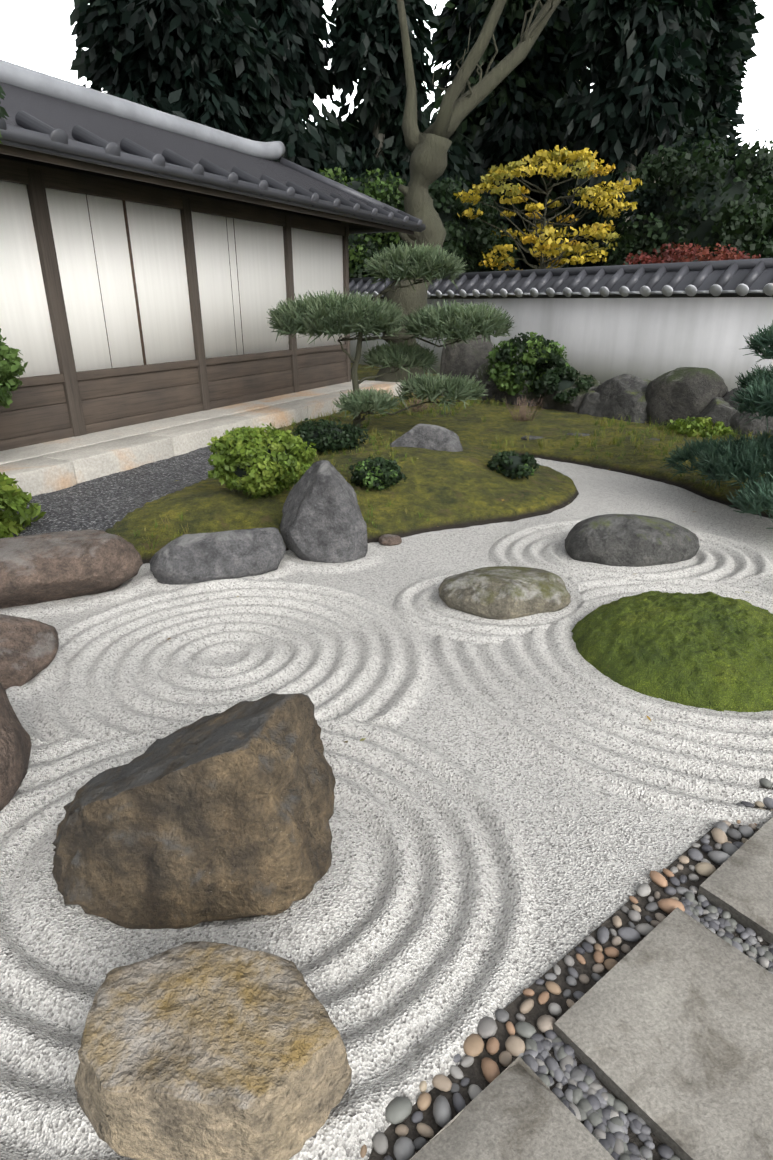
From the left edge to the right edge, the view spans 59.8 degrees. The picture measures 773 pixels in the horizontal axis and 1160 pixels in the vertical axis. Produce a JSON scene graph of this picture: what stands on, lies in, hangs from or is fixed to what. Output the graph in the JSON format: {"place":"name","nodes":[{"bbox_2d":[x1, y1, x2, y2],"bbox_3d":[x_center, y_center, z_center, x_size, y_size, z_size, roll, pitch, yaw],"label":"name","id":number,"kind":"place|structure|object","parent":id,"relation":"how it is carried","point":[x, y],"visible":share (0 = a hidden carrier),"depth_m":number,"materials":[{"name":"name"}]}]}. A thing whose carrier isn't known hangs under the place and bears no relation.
{"place":"outdoors","nodes":[
{"label":"outdoors","id":0,"kind":"place"},
{"bbox_2d":[0,328,27,408],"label":"shrub","id":1,"kind":"object","parent":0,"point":[12,369],"visible":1,"depth_m":5.70,"materials":[{"name":"green plant"}]},
{"bbox_2d":[0,363,772,563],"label":"terrain","id":2,"kind":"structure","parent":0,"point":[464,488],"depth_m":6.20,"materials":[{"name":"green plant"}]},
{"bbox_2d":[0,472,45,537],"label":"shrub","id":3,"kind":"object","parent":2,"relation":"on","point":[14,499],"visible":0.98,"depth_m":4.82,"materials":[{"name":"green plant"}]},
{"bbox_2d":[207,422,317,498],"bbox_3d":[-1.001,-0.875,5.468,0.893,0.768,0.915,0,23,-1],"label":"shrub","id":4,"kind":"object","parent":2,"relation":"on","point":[245,445],"depth_m":5.23,"materials":[{"name":"green plant"}]},
{"bbox_2d":[293,418,369,453],"bbox_3d":[-0.626,-1.458,7.225,0.897,0.541,0.939,0,23,-1],"label":"island shrub","id":5,"kind":"object","parent":2,"relation":"on","point":[350,438],"depth_m":7.00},
{"bbox_2d":[348,456,407,490],"bbox_3d":[-0.075,-0.856,5.923,0.519,0.476,0.508,0,23,-1],"label":"shrub","id":6,"kind":"object","parent":2,"relation":"on","point":[389,469],"depth_m":5.78,"materials":[{"name":"green plant"}]},
{"bbox_2d":[265,240,515,428],"bbox_3d":[0.054,-2.828,7.973,2.939,2.158,1.498,0,23,-1],"label":"pine","id":7,"kind":"object","parent":2,"relation":"on","point":[332,314],"depth_m":7.64,"materials":[{"name":"green plant"}]},
{"bbox_2d":[397,389,441,412],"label":"dry shrub","id":8,"kind":"object","parent":2,"relation":"on","point":[417,407],"visible":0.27,"depth_m":10.29,"materials":[{"name":"brown plant"}]},
{"bbox_2d":[389,424,462,451],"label":"island rock","id":9,"kind":"object","parent":2,"relation":"on","point":[432,437],"visible":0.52,"depth_m":7.12,"materials":[{"name":"grey stone"}]},
{"bbox_2d":[438,335,495,395],"bbox_3d":[1.533,-3.739,12.137,0.989,1.600,0.957,17,28,35],"label":"boulder","id":10,"kind":"object","parent":2,"relation":"on","point":[464,358],"visible":0.38,"depth_m":11.79,"materials":[{"name":"grey stone"}]},
{"bbox_2d":[375,0,560,381],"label":"tree trunk","id":11,"kind":"object","parent":2,"relation":"on","point":[428,147],"visible":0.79,"depth_m":11.86,"materials":[{"name":"brown plant"}]},
{"bbox_2d":[472,363,495,399],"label":"tall rock","id":12,"kind":"object","parent":2,"relation":"on","point":[480,372],"visible":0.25,"depth_m":11.59,"materials":[{"name":"grey stone"}]},
{"bbox_2d":[487,450,539,479],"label":"shrub","id":13,"kind":"object","parent":2,"relation":"on","point":[526,469],"depth_m":6.32,"materials":[{"name":"green plant"}]},
{"bbox_2d":[491,379,540,406],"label":"rock","id":14,"kind":"object","parent":2,"relation":"on","point":[497,395],"visible":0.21,"depth_m":11.09,"materials":[{"name":"grey stone"}]},
{"bbox_2d":[503,395,543,421],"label":"dry shrub","id":15,"kind":"object","parent":2,"relation":"on","point":[523,417],"visible":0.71,"depth_m":9.53,"materials":[{"name":"brown plant"}]},
{"bbox_2d":[521,435,543,439],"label":"flat stone","id":16,"kind":"object","parent":2,"relation":"on","point":[531,437],"visible":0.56,"depth_m":8.54,"materials":[{"name":"grey stone"}]},
{"bbox_2d":[540,374,601,411],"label":"rock","id":17,"kind":"object","parent":2,"relation":"on","point":[548,401],"visible":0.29,"depth_m":10.38,"materials":[{"name":"grey stone"}]},
{"bbox_2d":[566,433,589,436],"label":"flat stone","id":18,"kind":"object","parent":2,"relation":"on","point":[583,434],"visible":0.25,"depth_m":8.64,"materials":[{"name":"grey stone"}]},
{"bbox_2d":[576,390,599,415],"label":"rock","id":19,"kind":"object","parent":2,"relation":"on","point":[590,402],"visible":0.31,"depth_m":10.10,"materials":[{"name":"grey stone"}]},
{"bbox_2d":[592,374,650,422],"bbox_3d":[3.602,-2.587,9.926,0.861,0.875,1.321,-10,25,-23],"label":"rock","id":20,"kind":"object","parent":2,"relation":"on","point":[623,396],"visible":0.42,"depth_m":9.68,"materials":[{"name":"grey stone"}]},
{"bbox_2d":[645,367,728,424],"bbox_3d":[4.174,-2.443,9.430,1.095,1.062,0.792,17,28,35],"label":"rock","id":21,"kind":"object","parent":2,"relation":"on","point":[681,392],"visible":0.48,"depth_m":9.07,"materials":[{"name":"grey stone"}]},
{"bbox_2d":[623,242,760,264],"bbox_3d":[7.046,-6.528,16.563,3.636,3.227,3.558,0,23,-1],"label":"red shrub","id":22,"kind":"object","parent":2,"relation":"on","point":[665,258],"depth_m":15.41,"materials":[{"name":"red plant"}]},
{"bbox_2d":[667,416,732,437],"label":"bank shrub","id":23,"kind":"object","parent":2,"relation":"on","point":[700,424],"visible":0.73,"depth_m":8.49,"materials":[{"name":"green plant"}]},
{"bbox_2d":[693,397,736,429],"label":"rock","id":24,"kind":"object","parent":2,"relation":"on","point":[717,409],"visible":0.27,"depth_m":8.75,"materials":[{"name":"grey stone"}]},
{"bbox_2d":[660,319,772,528],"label":"pine","id":25,"kind":"object","parent":2,"relation":"on","point":[740,460],"visible":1,"depth_m":5.47,"materials":[{"name":"green plant"}]},
{"bbox_2d":[723,387,772,434],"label":"rock","id":26,"kind":"object","parent":2,"relation":"on","point":[755,425],"visible":0.25,"depth_m":8.57,"materials":[{"name":"grey stone"}]},
{"bbox_2d":[0,0,772,152],"label":"sky","id":27,"kind":"structure","parent":0,"point":[35,34],"materials":[{"name":"white"}]},
{"bbox_2d":[378,175,520,272],"bbox_3d":[1.645,-9.606,19.984,4.660,4.219,4.534,8,24,19],"label":"bush","id":28,"kind":"object","parent":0,"point":[482,237],"depth_m":18.55,"materials":[{"name":"green plant"}]},
{"bbox_2d":[485,332,570,396],"bbox_3d":[2.344,-3.391,11.152,1.449,1.372,1.422,0,23,-1],"label":"shrub","id":29,"kind":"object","parent":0,"point":[543,355],"depth_m":10.79,"materials":[{"name":"green plant"}]},
{"bbox_2d":[454,145,641,270],"bbox_3d":[4.095,-8.451,18.183,4.718,5.540,4.660,0,23,-1],"label":"maple","id":30,"kind":"object","parent":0,"point":[546,157],"depth_m":17.23,"materials":[{"name":"yellow plant"}]},
{"bbox_2d":[349,258,772,293],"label":"tiles wall","id":31,"kind":"structure","parent":0,"point":[758,267],"depth_m":11.78,"materials":[{"name":"grey tile"}]},
{"bbox_2d":[349,268,772,298],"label":"roof wall","id":32,"kind":"structure","parent":0,"point":[765,277],"depth_m":11.30,"materials":[{"name":"tile"}]},
{"bbox_2d":[349,283,772,297],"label":"wall roof tiles","id":33,"kind":"object","parent":32,"relation":"attached to","point":[691,290],"depth_m":11.38,"materials":[{"name":"grey tile"}]},
{"bbox_2d":[534,366,595,405],"bbox_3d":[2.804,-2.910,10.592,1.024,0.912,1.110,0,23,-1],"label":"shrub","id":34,"kind":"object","parent":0,"point":[549,378],"depth_m":10.31,"materials":[{"name":"green plant"}]},
{"bbox_2d":[586,126,772,265],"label":"bush","id":35,"kind":"object","parent":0,"point":[758,222],"depth_m":17.44,"materials":[{"name":"green plant"}]},
{"label":"ground","id":36,"kind":"structure","parent":0,"visible":0},
{"bbox_2d":[0,154,340,222],"bbox_3d":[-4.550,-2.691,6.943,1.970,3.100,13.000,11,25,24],"label":"wooden beam","id":37,"kind":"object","parent":36,"relation":"on","point":[10,157],"depth_m":7.68,"materials":[{"name":"brown"}]},
{"bbox_2d":[0,380,402,495],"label":"plinth","id":38,"kind":"structure","parent":36,"relation":"on","point":[46,467],"depth_m":7.32,"materials":[{"name":"beige stone"}]},
{"bbox_2d":[0,158,348,450],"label":"wood","id":39,"kind":"object","parent":38,"relation":"on","point":[36,412],"visible":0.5,"depth_m":8.09,"materials":[{"name":"brown wood"}]},
{"bbox_2d":[0,181,344,377],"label":"panels","id":40,"kind":"object","parent":39,"relation":"attached to","point":[157,244],"visible":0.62,"depth_m":7.86,"materials":[{"name":"white paper"}]},
{"bbox_2d":[86,195,243,366],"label":"mullions","id":41,"kind":"object","parent":40,"relation":"attached to","point":[133,278],"visible":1,"depth_m":7.73,"materials":[{"name":"brown wood"}]},
{"bbox_2d":[26,167,350,436],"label":"posts","id":42,"kind":"object","parent":38,"relation":"on","point":[38,203],"visible":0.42,"depth_m":7.25,"materials":[{"name":"brown wood"}]},
{"bbox_2d":[69,0,358,182],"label":"tree","id":43,"kind":"object","parent":36,"relation":"on","point":[269,79],"depth_m":22.34,"materials":[{"name":"green plant"}]},
{"bbox_2d":[309,167,409,277],"bbox_3d":[-0.781,-9.601,19.908,4.844,4.521,5.215,-2,23,-4],"label":"bush","id":44,"kind":"object","parent":36,"relation":"on","point":[385,190],"depth_m":18.17,"materials":[{"name":"green plant"}]},
{"bbox_2d":[0,457,772,1159],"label":"sand","id":45,"kind":"structure","parent":36,"relation":"on","point":[520,803],"depth_m":2.65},
{"bbox_2d":[0,683,31,810],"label":"rock","id":46,"kind":"object","parent":45,"relation":"on","point":[15,745],"visible":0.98,"depth_m":2.44,"materials":[{"name":"brown stone"}]},
{"bbox_2d":[0,614,58,689],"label":"rock","id":47,"kind":"object","parent":45,"relation":"on","point":[28,649],"visible":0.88,"depth_m":3.24,"materials":[{"name":"brown stone"}]},
{"bbox_2d":[0,529,142,608],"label":"rock","id":48,"kind":"object","parent":45,"relation":"on","point":[42,567],"visible":0.96,"depth_m":4.05,"materials":[{"name":"brown stone"}]},
{"bbox_2d":[52,693,335,928],"bbox_3d":[-0.620,0.685,2.157,0.900,0.649,0.622,0,23,-1],"label":"rock","id":49,"kind":"object","parent":45,"relation":"on","point":[227,814],"visible":0.98,"depth_m":1.94,"materials":[{"name":"brown stone"}]},
{"bbox_2d":[74,941,351,1159],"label":"rock","id":50,"kind":"object","parent":45,"relation":"on","point":[199,1050],"visible":1,"depth_m":1.43,"materials":[{"name":"beige stone"}]},
{"bbox_2d":[149,527,285,584],"bbox_3d":[-1.124,-0.135,4.518,0.888,0.398,0.378,-8,24,-19],"label":"rock","id":51,"kind":"object","parent":45,"relation":"on","point":[197,558],"visible":0.88,"depth_m":4.39,"materials":[{"name":"grey stone"}]},
{"bbox_2d":[280,460,367,562],"bbox_3d":[-0.451,-0.461,4.787,0.630,0.770,0.435,0,23,-1],"label":"upright rock","id":52,"kind":"object","parent":45,"relation":"on","point":[322,520],"visible":0.96,"depth_m":4.65,"materials":[{"name":"grey stone"}]},
{"bbox_2d":[378,534,401,545],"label":"rock","id":53,"kind":"object","parent":45,"relation":"on","point":[388,540],"visible":0.98,"depth_m":5.12,"materials":[{"name":"brown stone"}]},
{"bbox_2d":[142,444,748,742],"bbox_3d":[0.468,-0.260,4.707,5.442,0.300,6.855,0,23,-1],"label":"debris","id":54,"kind":"object","parent":45,"relation":"on","point":[362,739],"visible":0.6,"depth_m":3.63,"materials":[{"name":"brown plant"}]},
{"bbox_2d":[438,566,570,619],"bbox_3d":[0.711,0.090,4.108,0.788,0.270,0.550,0,23,-1],"label":"flat rock","id":55,"kind":"object","parent":45,"relation":"on","point":[502,592],"visible":0.88,"depth_m":3.95,"materials":[{"name":"grey stone"}]},
{"bbox_2d":[565,514,699,566],"bbox_3d":[1.779,-0.277,4.891,0.963,0.390,0.617,0,23,-1],"label":"flat rock","id":56,"kind":"object","parent":45,"relation":"on","point":[630,540],"visible":0.88,"depth_m":4.67,"materials":[{"name":"grey stone"}]},
{"bbox_2d":[571,591,772,711],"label":"moss mound","id":57,"kind":"object","parent":45,"relation":"on","point":[710,650],"visible":0.98,"depth_m":3.31,"materials":[{"name":"green plant"}]},
{"bbox_2d":[294,102,522,271],"bbox_3d":[-0.696,-15.595,30.174,12.269,9.563,12.031,0,23,-1],"label":"tree","id":58,"kind":"object","parent":36,"relation":"on","point":[364,143],"visible":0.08,"depth_m":26.00,"materials":[{"name":"green plant"}]},
{"bbox_2d":[423,0,590,270],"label":"tree","id":59,"kind":"object","parent":36,"relation":"on","point":[524,118],"depth_m":29.89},
{"bbox_2d":[373,5,684,259],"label":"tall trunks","id":60,"kind":"object","parent":36,"relation":"on","point":[380,137],"visible":0.06,"depth_m":25.09,"materials":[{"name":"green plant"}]},
{"bbox_2d":[327,0,440,181],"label":"tree","id":61,"kind":"object","parent":60,"relation":"on","point":[371,43],"visible":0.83,"depth_m":23.76,"materials":[{"name":"green plant"}]},
{"bbox_2d":[555,0,719,197],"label":"tree","id":62,"kind":"object","parent":60,"relation":"on","point":[624,41],"visible":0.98,"depth_m":20.76,"materials":[{"name":"green plant"}]},
{"bbox_2d":[350,297,772,390],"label":"wall","id":63,"kind":"structure","parent":36,"relation":"on","point":[602,340],"depth_m":11.46,"materials":[{"name":"white paint"}]},
{"bbox_2d":[368,786,772,1159],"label":"pebble bed","id":64,"kind":"object","parent":36,"relation":"on","point":[473,1072],"depth_m":1.78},
{"bbox_2d":[360,778,772,1159],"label":"pebbles","id":65,"kind":"object","parent":64,"relation":"on","point":[589,1099],"visible":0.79,"depth_m":1.67,"materials":[{"name":"grey stone"}]},
{"bbox_2d":[410,817,772,1159],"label":"slabs","id":66,"kind":"structure","parent":36,"relation":"on","point":[665,1025],"depth_m":1.61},
{"bbox_2d":[567,0,757,267],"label":"tree","id":67,"kind":"object","parent":36,"relation":"on","point":[722,63],"depth_m":23.78,"materials":[{"name":"green plant"}]},
{"bbox_2d":[696,0,764,148],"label":"tree","id":68,"kind":"object","parent":36,"relation":"on","point":[755,17],"depth_m":25.36,"materials":[{"name":"green plant"}]},
{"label":"wood","id":69,"kind":"object","parent":36,"relation":"on","visible":0},
{"bbox_2d":[562,77,584,267],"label":"leaves","id":70,"kind":"object","parent":69,"relation":"attached to","point":[574,183],"depth_m":37.76,"materials":[{"name":"green plant"}]},
{"bbox_3d":[-3.439,-4.336,6.236,1.980,0.920,13.950,11,25,24],"label":"soffit","id":71,"kind":"object","parent":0,"visible":0},
{"bbox_2d":[0,85,9,143],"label":"hanging leaves","id":72,"kind":"object","parent":71,"relation":"hanging from","point":[3,112],"visible":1,"depth_m":4.32,"materials":[{"name":"green plant"}]},
{"bbox_2d":[0,82,374,228],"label":"roof","id":73,"kind":"structure","parent":71,"relation":"attached to","point":[66,117],"depth_m":7.78,"materials":[{"name":"grey tile"}]},
{"bbox_2d":[0,59,284,160],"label":"ridge","id":74,"kind":"structure","parent":73,"relation":"on","point":[16,75],"depth_m":8.29,"materials":[{"name":"grey tile"}]},
{"bbox_2d":[280,157,418,218],"bbox_3d":[-0.587,-6.587,11.462,2.422,1.024,0.140,-2,23,-6],"label":"hip cap","id":75,"kind":"object","parent":73,"relation":"attached to","point":[328,181],"visible":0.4,"depth_m":11.33,"materials":[{"name":"tile"}]},
{"bbox_2d":[0,144,413,234],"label":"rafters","id":76,"kind":"object","parent":71,"relation":"attached to","point":[40,156],"visible":0.23,"depth_m":6.80,"materials":[{"name":"brown wood"}]},
{"bbox_2d":[0,111,425,233],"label":"eave","id":77,"kind":"object","parent":71,"relation":"attached to","point":[36,134],"visible":0.94,"depth_m":6.87,"materials":[{"name":"tile"}]}
]}

